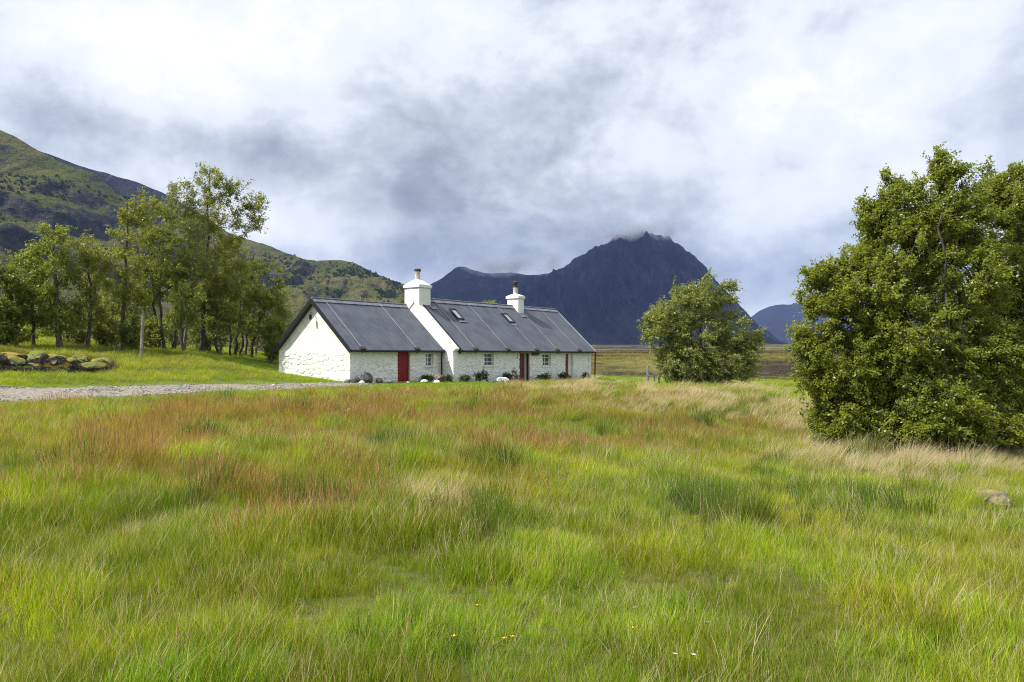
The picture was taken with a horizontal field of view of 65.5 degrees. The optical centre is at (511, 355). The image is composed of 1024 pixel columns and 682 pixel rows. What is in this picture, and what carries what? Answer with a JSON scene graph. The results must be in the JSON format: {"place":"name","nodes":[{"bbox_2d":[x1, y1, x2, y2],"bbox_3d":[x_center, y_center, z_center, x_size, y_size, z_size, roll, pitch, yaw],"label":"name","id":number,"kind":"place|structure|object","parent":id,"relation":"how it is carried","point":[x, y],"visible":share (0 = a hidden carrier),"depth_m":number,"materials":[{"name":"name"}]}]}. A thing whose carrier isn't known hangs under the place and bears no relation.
{"place":"outdoors","nodes":[
{"label":"outdoors","id":0,"kind":"place"},
{"bbox_2d":[0,130,204,338],"bbox_3d":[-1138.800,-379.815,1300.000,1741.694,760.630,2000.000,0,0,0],"label":"hill","id":1,"kind":"structure","parent":0,"point":[20,157],"depth_m":1084.72,"materials":[{"name":"green plant"}]},
{"bbox_2d":[0,173,194,262],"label":"hillside scrub","id":2,"kind":"object","parent":1,"relation":"on","point":[10,187],"visible":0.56,"depth_m":1102.35,"materials":[{"name":"green plant"}]},
{"bbox_2d":[43,152,226,231],"bbox_3d":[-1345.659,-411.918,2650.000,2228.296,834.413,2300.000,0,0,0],"label":"dark ridge","id":3,"kind":"structure","parent":0,"point":[124,186],"depth_m":2668.40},
{"bbox_2d":[0,382,370,401],"bbox_3d":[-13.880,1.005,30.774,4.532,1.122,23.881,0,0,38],"label":"track","id":4,"kind":"structure","parent":0,"point":[24,393],"depth_m":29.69,"materials":[{"name":"grey gravel"}]},
{"bbox_2d":[127,222,404,346],"bbox_3d":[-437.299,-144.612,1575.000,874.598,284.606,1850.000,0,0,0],"label":"knoll","id":5,"kind":"structure","parent":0,"point":[354,287],"depth_m":1345.14,"materials":[{"name":"green plant"}]},
{"bbox_2d":[210,247,404,302],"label":"knoll scrub","id":6,"kind":"object","parent":5,"relation":"on","point":[390,292],"visible":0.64,"depth_m":1406.60,"materials":[{"name":"green plant"}]},
{"bbox_2d":[430,267,548,302],"bbox_3d":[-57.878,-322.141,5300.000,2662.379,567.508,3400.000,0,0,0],"label":"shoulder mountain","id":7,"kind":"structure","parent":0,"point":[462,283],"depth_m":4963.38,"materials":[{"name":"grey stone"}]},
{"bbox_2d":[0,335,1023,681],"bbox_3d":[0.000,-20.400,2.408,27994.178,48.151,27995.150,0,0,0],"label":"ground","id":8,"kind":"structure","parent":0,"point":[620,371],"depth_m":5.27,"materials":[{"name":"green plant"}]},
{"bbox_2d":[13,608,23,675],"bbox_3d":[-2.350,1.398,3.760,0.040,0.396,0.036,13,-23,-28],"label":"buttercup","id":9,"kind":"object","parent":8,"relation":"on","point":[19,641],"visible":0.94,"depth_m":3.78,"materials":[{"name":"green plant"}]},
{"bbox_2d":[0,261,39,346],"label":"birch tree","id":10,"kind":"object","parent":8,"relation":"on","point":[10,333],"visible":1,"depth_m":40.97,"materials":[{"name":"green plant"}]},
{"bbox_2d":[3,324,42,342],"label":"sapling","id":11,"kind":"object","parent":8,"relation":"on","point":[26,338],"visible":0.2,"depth_m":45.83,"materials":[{"name":"green plant"}]},
{"bbox_2d":[1,237,67,344],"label":"birch tree","id":12,"kind":"object","parent":8,"relation":"on","point":[36,319],"visible":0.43,"depth_m":42.76,"materials":[{"name":"green plant"}]},
{"bbox_2d":[23,312,77,337],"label":"sapling","id":13,"kind":"object","parent":8,"relation":"on","point":[49,332],"visible":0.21,"depth_m":59.16,"materials":[{"name":"green plant"}]},
{"bbox_2d":[22,219,90,347],"bbox_3d":[-24.089,-3.643,42.038,3.038,6.930,3.132,0,0,45],"label":"birch tree","id":14,"kind":"object","parent":8,"relation":"on","point":[61,258],"visible":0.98,"depth_m":41.78,"materials":[{"name":"green plant"}]},
{"bbox_2d":[0,351,118,373],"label":"dry stone wall","id":15,"kind":"structure","parent":8,"relation":"on","point":[43,361],"depth_m":34.23,"materials":[{"name":"grey stone"}]},
{"bbox_2d":[61,307,92,344],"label":"sapling","id":16,"kind":"object","parent":8,"relation":"on","point":[80,336],"visible":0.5,"depth_m":46.87,"materials":[{"name":"green plant"}]},
{"bbox_2d":[61,228,116,347],"bbox_3d":[-22.753,-3.487,42.930,2.638,6.668,2.992,0,0,0],"label":"birch tree","id":17,"kind":"object","parent":8,"relation":"on","point":[87,258],"visible":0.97,"depth_m":42.88,"materials":[{"name":"green plant"}]},
{"bbox_2d":[88,303,120,346],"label":"sapling","id":18,"kind":"object","parent":8,"relation":"on","point":[102,335],"visible":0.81,"depth_m":44.76,"materials":[{"name":"green plant"}]},
{"bbox_2d":[80,243,129,330],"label":"birch tree","id":19,"kind":"object","parent":8,"relation":"on","point":[114,311],"visible":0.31,"depth_m":55.87,"materials":[{"name":"green plant"}]},
{"bbox_2d":[84,291,129,336],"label":"sapling","id":20,"kind":"object","parent":8,"relation":"on","point":[127,314],"visible":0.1,"depth_m":61.86,"materials":[{"name":"green plant"}]},
{"bbox_2d":[111,567,127,624],"bbox_3d":[-2.326,1.442,4.722,0.041,0.397,0.036,-11,-24,-26],"label":"buttercup","id":21,"kind":"object","parent":8,"relation":"on","point":[119,587],"visible":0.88,"depth_m":4.75,"materials":[{"name":"green plant"}]},
{"bbox_2d":[112,315,152,349],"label":"sapling","id":22,"kind":"object","parent":8,"relation":"on","point":[129,336],"visible":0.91,"depth_m":43.25,"materials":[{"name":"green plant"}]},
{"bbox_2d":[101,186,164,349],"bbox_3d":[-20.813,-4.758,43.885,3.435,9.289,2.604,0,0,0],"label":"birch tree","id":23,"kind":"object","parent":8,"relation":"on","point":[125,288],"visible":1,"depth_m":43.83,"materials":[{"name":"green plant"}]},
{"bbox_2d":[139,315,144,356],"bbox_3d":[-19.292,-0.938,41.498,0.275,2.350,0.155,0,0,0],"label":"fence post","id":24,"kind":"object","parent":8,"relation":"on","point":[142,334],"visible":0.9,"depth_m":41.44,"materials":[{"name":"grey wood"}]},
{"bbox_2d":[121,223,163,332],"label":"birch tree","id":25,"kind":"object","parent":8,"relation":"on","point":[151,314],"visible":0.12,"depth_m":49.92,"materials":[{"name":"green plant"}]},
{"bbox_2d":[139,315,169,347],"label":"sapling","id":26,"kind":"object","parent":8,"relation":"on","point":[153,333],"visible":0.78,"depth_m":46.80,"materials":[{"name":"green plant"}]},
{"bbox_2d":[127,196,208,348],"bbox_3d":[-20.559,-4.862,47.354,4.580,9.422,3.711,0,0,0],"label":"birch tree","id":27,"kind":"object","parent":8,"relation":"on","point":[165,273],"visible":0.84,"depth_m":47.08,"materials":[{"name":"green plant"}]},
{"bbox_2d":[158,306,199,347],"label":"sapling","id":28,"kind":"object","parent":8,"relation":"on","point":[165,326],"visible":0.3,"depth_m":54.64,"materials":[{"name":"green plant"}]},
{"bbox_2d":[154,177,216,349],"bbox_3d":[-19.956,-5.541,48.983,3.677,10.928,3.207,0,0,0],"label":"birch tree","id":29,"kind":"object","parent":8,"relation":"on","point":[188,214],"visible":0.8,"depth_m":48.72,"materials":[{"name":"green plant"}]},
{"bbox_2d":[163,278,207,350],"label":"birch tree","id":30,"kind":"object","parent":8,"relation":"on","point":[179,318],"visible":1,"depth_m":45.80,"materials":[{"name":"green plant"}]},
{"bbox_2d":[178,314,232,350],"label":"sapling","id":31,"kind":"object","parent":8,"relation":"on","point":[209,338],"visible":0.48,"depth_m":53.61,"materials":[{"name":"green plant"}]},
{"bbox_2d":[183,268,252,354],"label":"birch tree","id":32,"kind":"object","parent":8,"relation":"on","point":[220,310],"visible":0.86,"depth_m":50.66,"materials":[{"name":"green plant"}]},
{"bbox_2d":[179,161,271,351],"bbox_3d":[-18.380,-6.189,51.024,5.482,12.342,4.213,0,0,-27],"label":"birch tree","id":33,"kind":"object","parent":8,"relation":"on","point":[231,189],"visible":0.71,"depth_m":50.73,"materials":[{"name":"green plant"}]},
{"bbox_2d":[217,236,259,350],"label":"birch tree","id":34,"kind":"object","parent":8,"relation":"on","point":[233,261],"visible":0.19,"depth_m":56.97,"materials":[{"name":"green plant"}]},
{"bbox_2d":[213,313,268,352],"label":"sapling","id":35,"kind":"object","parent":8,"relation":"on","point":[239,339],"visible":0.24,"depth_m":61.75,"materials":[{"name":"green plant"}]},
{"bbox_2d":[225,256,293,356],"bbox_3d":[-17.251,-3.220,54.001,5.137,6.985,4.595,0,0,0],"label":"birch tree","id":36,"kind":"object","parent":8,"relation":"on","point":[265,302],"visible":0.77,"depth_m":53.56,"materials":[{"name":"green plant"}]},
{"bbox_2d":[257,315,285,362],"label":"sapling","id":37,"kind":"object","parent":8,"relation":"on","point":[273,331],"visible":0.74,"depth_m":51.78,"materials":[{"name":"green plant"}]},
{"bbox_2d":[255,281,294,354],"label":"birch tree","id":38,"kind":"object","parent":8,"relation":"on","point":[286,327],"visible":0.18,"depth_m":58.05,"materials":[{"name":"green plant"}]},
{"bbox_2d":[354,376,360,382],"bbox_3d":[-8.111,1.278,41.783,0.338,0.477,0.432,0,0,27],"label":"stone","id":39,"kind":"object","parent":8,"relation":"on","point":[357,379],"visible":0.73,"depth_m":41.65,"materials":[{"name":"grey stone"}]},
{"bbox_2d":[360,372,372,382],"bbox_3d":[-7.741,1.230,42.334,0.694,0.706,0.426,0,0,0],"label":"stone","id":40,"kind":"object","parent":8,"relation":"on","point":[366,377],"visible":0.77,"depth_m":42.19,"materials":[{"name":"grey stone"}]},
{"bbox_2d":[376,378,382,382],"bbox_3d":[-7.177,1.365,43.013,0.415,0.382,0.918,0,0,0],"label":"stone","id":41,"kind":"object","parent":8,"relation":"on","point":[379,380],"visible":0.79,"depth_m":42.71,"materials":[{"name":"grey stone"}]},
{"bbox_2d":[419,374,433,381],"bbox_3d":[-4.883,1.395,45.729,1.112,0.721,1.053,0,0,0],"label":"shrub","id":42,"kind":"object","parent":8,"relation":"on","point":[428,377],"visible":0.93,"depth_m":45.52,"materials":[{"name":"green plant"}]},
{"bbox_2d":[271,269,595,382],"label":"cottage","id":43,"kind":"structure","parent":8,"relation":"on","point":[417,334],"depth_m":47.89,"materials":[{"name":"paint"}]},
{"bbox_2d":[397,352,408,381],"bbox_3d":[-6.277,0.760,45.502,0.050,1.980,1.143,0,0,37],"label":"door","id":44,"kind":"structure","parent":43,"relation":"in","point":[403,357],"depth_m":45.55,"materials":[{"name":"red paint"}]},
{"bbox_2d":[425,353,434,367],"bbox_3d":[-4.941,0.250,47.148,0.300,0.880,0.760,0,0,37],"label":"window","id":45,"kind":"structure","parent":43,"relation":"in","point":[428,355],"depth_m":47.30,"materials":[{"name":"white paint"}]},
{"bbox_2d":[483,353,494,366],"bbox_3d":[-1.499,0.250,49.934,0.300,0.880,1.078,0,0,37],"label":"window","id":46,"kind":"structure","parent":43,"relation":"in","point":[488,356],"depth_m":50.05,"materials":[{"name":"white paint"}]},
{"bbox_2d":[519,353,524,380],"bbox_3d":[0.591,0.825,52.798,0.114,2.150,0.831,0,0,37],"label":"door","id":47,"kind":"structure","parent":43,"relation":"in","point":[522,355],"depth_m":52.95,"materials":[{"name":"red paint"}]},
{"bbox_2d":[525,353,526,380],"bbox_3d":[0.880,0.830,53.345,0.050,2.140,0.509,0,0,37],"label":"inner door","id":48,"kind":"structure","parent":43,"relation":"in","point":[525,353],"depth_m":53.33,"materials":[{"name":"wood"}]},
{"bbox_2d":[542,354,551,366],"bbox_3d":[2.328,0.300,54.958,0.300,0.940,1.079,0,0,37],"label":"window","id":49,"kind":"structure","parent":43,"relation":"in","point":[545,357],"depth_m":55.12,"materials":[{"name":"white paint"}]},
{"bbox_2d":[565,354,567,374],"bbox_3d":[3.856,0.805,57.055,0.050,1.990,0.573,0,0,37],"label":"door","id":50,"kind":"structure","parent":43,"relation":"in","point":[566,361],"depth_m":57.08,"materials":[{"name":"red paint"}]},
{"bbox_2d":[434,373,441,381],"bbox_3d":[-4.202,1.333,45.958,0.570,0.664,0.800,0,0,0],"label":"stone","id":51,"kind":"object","parent":8,"relation":"on","point":[437,376],"visible":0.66,"depth_m":45.68,"materials":[{"name":"beige stone"}]},
{"bbox_2d":[439,374,453,381],"bbox_3d":[-3.754,1.394,45.458,0.910,0.766,0.999,0,0,-40],"label":"shrub","id":52,"kind":"object","parent":8,"relation":"on","point":[446,378],"visible":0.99,"depth_m":45.25,"materials":[{"name":"green plant"}]},
{"bbox_2d":[443,633,453,681],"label":"buttercup","id":53,"kind":"object","parent":8,"relation":"on","point":[448,653],"visible":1,"depth_m":3.71,"materials":[{"name":"green plant"}]},
{"bbox_2d":[446,597,463,667],"bbox_3d":[-0.287,1.428,4.052,0.040,0.397,0.036,-7,-27,-8],"label":"buttercup","id":54,"kind":"object","parent":8,"relation":"on","point":[456,626],"visible":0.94,"depth_m":4.07,"materials":[{"name":"green plant"}]},
{"bbox_2d":[457,374,471,381],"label":"shrub","id":55,"kind":"object","parent":8,"relation":"on","point":[465,378],"visible":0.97,"depth_m":46.51,"materials":[{"name":"green plant"}]},
{"bbox_2d":[458,597,474,663],"bbox_3d":[-0.227,1.422,4.030,0.041,0.397,0.036,0,-26,-20],"label":"buttercup","id":56,"kind":"object","parent":8,"relation":"on","point":[468,627],"visible":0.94,"depth_m":4.05,"materials":[{"name":"green plant"}]},
{"bbox_2d":[465,630,481,681],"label":"buttercup","id":57,"kind":"object","parent":8,"relation":"on","point":[473,652],"visible":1,"depth_m":3.73,"materials":[{"name":"green plant"}]},
{"bbox_2d":[472,367,490,381],"bbox_3d":[-1.869,1.269,47.829,1.001,1.188,1.167,0,0,42],"label":"shrub","id":58,"kind":"object","parent":8,"relation":"on","point":[479,376],"visible":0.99,"depth_m":47.79,"materials":[{"name":"green plant"}]},
{"bbox_2d":[476,604,489,674],"bbox_3d":[-0.142,1.407,3.851,0.040,0.397,0.036,1,-14,-27],"label":"buttercup","id":59,"kind":"object","parent":8,"relation":"on","point":[483,634],"visible":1,"depth_m":3.86,"materials":[{"name":"green plant"}]},
{"bbox_2d":[479,604,487,680],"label":"buttercup","id":60,"kind":"object","parent":8,"relation":"on","point":[484,635],"visible":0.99,"depth_m":3.88,"materials":[{"name":"green plant"}]},
{"bbox_2d":[482,300,500,303],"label":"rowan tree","id":61,"kind":"object","parent":8,"relation":"on","point":[488,301],"visible":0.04,"depth_m":71.77,"materials":[{"name":"green plant"}]},
{"bbox_2d":[495,377,508,381],"bbox_3d":[-0.597,1.537,48.758,0.900,0.476,0.550,0,0,0],"label":"stone","id":62,"kind":"object","parent":8,"relation":"on","point":[499,379],"visible":0.57,"depth_m":48.61,"materials":[{"name":"stone"}]},
{"bbox_2d":[502,368,521,381],"bbox_3d":[-0.088,1.340,50.227,1.443,1.230,1.051,0,0,0],"label":"shrub","id":63,"kind":"object","parent":8,"relation":"on","point":[509,376],"visible":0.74,"depth_m":50.13,"materials":[{"name":"green plant"}]},
{"bbox_2d":[510,635,517,681],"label":"buttercup","id":64,"kind":"object","parent":8,"relation":"on","point":[512,636],"visible":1,"depth_m":3.66,"materials":[{"name":"green plant"}]},
{"bbox_2d":[534,372,551,380],"bbox_3d":[2.074,1.565,53.142,1.182,0.986,0.952,0,0,0],"label":"shrub","id":65,"kind":"object","parent":8,"relation":"on","point":[546,377],"visible":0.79,"depth_m":52.95,"materials":[{"name":"green plant"}]},
{"bbox_2d":[544,591,569,656],"bbox_3d":[0.237,1.433,4.189,0.041,0.397,0.036,-12,-23,-14],"label":"buttercup","id":66,"kind":"object","parent":8,"relation":"on","point":[558,622],"visible":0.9,"depth_m":4.20,"materials":[{"name":"green plant"}]},
{"bbox_2d":[557,371,572,379],"bbox_3d":[3.607,1.498,55.056,1.171,1.100,1.021,0,0,-35],"label":"shrub","id":67,"kind":"object","parent":8,"relation":"on","point":[562,376],"visible":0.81,"depth_m":54.92,"materials":[{"name":"green plant"}]},
{"bbox_2d":[581,371,590,379],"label":"shrub","id":68,"kind":"object","parent":8,"relation":"on","point":[583,375],"visible":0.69,"depth_m":57.04,"materials":[{"name":"green plant"}]},
{"bbox_2d":[633,606,653,679],"bbox_3d":[0.660,1.444,3.933,0.070,0.396,0.041,-7,-21,-28],"label":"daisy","id":69,"kind":"object","parent":8,"relation":"on","point":[644,639],"visible":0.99,"depth_m":3.94,"materials":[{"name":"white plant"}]},
{"bbox_2d":[631,627,655,680],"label":"buttercup","id":70,"kind":"object","parent":8,"relation":"on","point":[644,652],"visible":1,"depth_m":3.67,"materials":[{"name":"green plant"}]},
{"bbox_2d":[646,366,659,383],"bbox_3d":[9.760,1.407,54.993,0.978,1.396,0.226,0,0,0],"label":"wooden fence","id":71,"kind":"object","parent":8,"relation":"on","point":[648,375],"visible":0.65,"depth_m":54.91,"materials":[{"name":"grey wood"}]},
{"bbox_2d":[636,267,768,385],"bbox_3d":[10.170,-1.219,42.830,6.408,7.071,4.905,0,0,31],"label":"willow tree","id":72,"kind":"object","parent":8,"relation":"on","point":[681,355],"visible":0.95,"depth_m":42.47,"materials":[{"name":"green plant"}]},
{"bbox_2d":[705,621,709,668],"bbox_3d":[0.909,1.439,3.684,0.070,0.396,0.041,-3,-20,-1],"label":"daisy","id":73,"kind":"object","parent":8,"relation":"on","point":[708,645],"visible":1,"depth_m":3.71,"materials":[{"name":"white plant"}]},
{"bbox_2d":[778,141,1023,456],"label":"alder tree","id":74,"kind":"object","parent":8,"relation":"on","point":[945,400],"visible":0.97,"depth_m":17.77,"materials":[{"name":"green plant"}]},
{"bbox_2d":[966,487,996,498],"bbox_3d":[6.029,1.796,10.188,0.441,0.230,0.314,0,0,0],"label":"boulder","id":75,"kind":"object","parent":8,"relation":"on","point":[982,488],"visible":0.23,"depth_m":10.11,"materials":[{"name":"grey stone"}]},
{"bbox_2d":[964,160,1023,450],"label":"alder tree","id":76,"kind":"object","parent":8,"relation":"on","point":[1007,196],"visible":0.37,"depth_m":19.14,"materials":[{"name":"green plant"}]},
{"bbox_2d":[983,491,1010,508],"bbox_3d":[5.938,1.780,9.749,0.318,0.252,0.221,0,0,0],"label":"boulder","id":77,"kind":"object","parent":8,"relation":"on","point":[997,495],"visible":0.73,"depth_m":9.70,"materials":[{"name":"grey stone"}]},
{"bbox_2d":[0,0,1023,323],"label":"sky","id":78,"kind":"structure","parent":0,"point":[392,139],"materials":[{"name":"white"}]},
{"bbox_2d":[497,230,787,344],"bbox_3d":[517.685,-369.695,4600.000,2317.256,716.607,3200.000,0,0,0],"label":"great mountain","id":79,"kind":"structure","parent":0,"point":[610,291],"depth_m":3779.85,"materials":[{"name":"stone"}]},
{"bbox_2d":[751,303,964,343],"bbox_3d":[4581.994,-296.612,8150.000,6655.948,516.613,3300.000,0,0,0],"label":"distant mountain","id":80,"kind":"structure","parent":0,"point":[774,319],"depth_m":7691.27,"materials":[{"name":"blue stone"}]}
]}

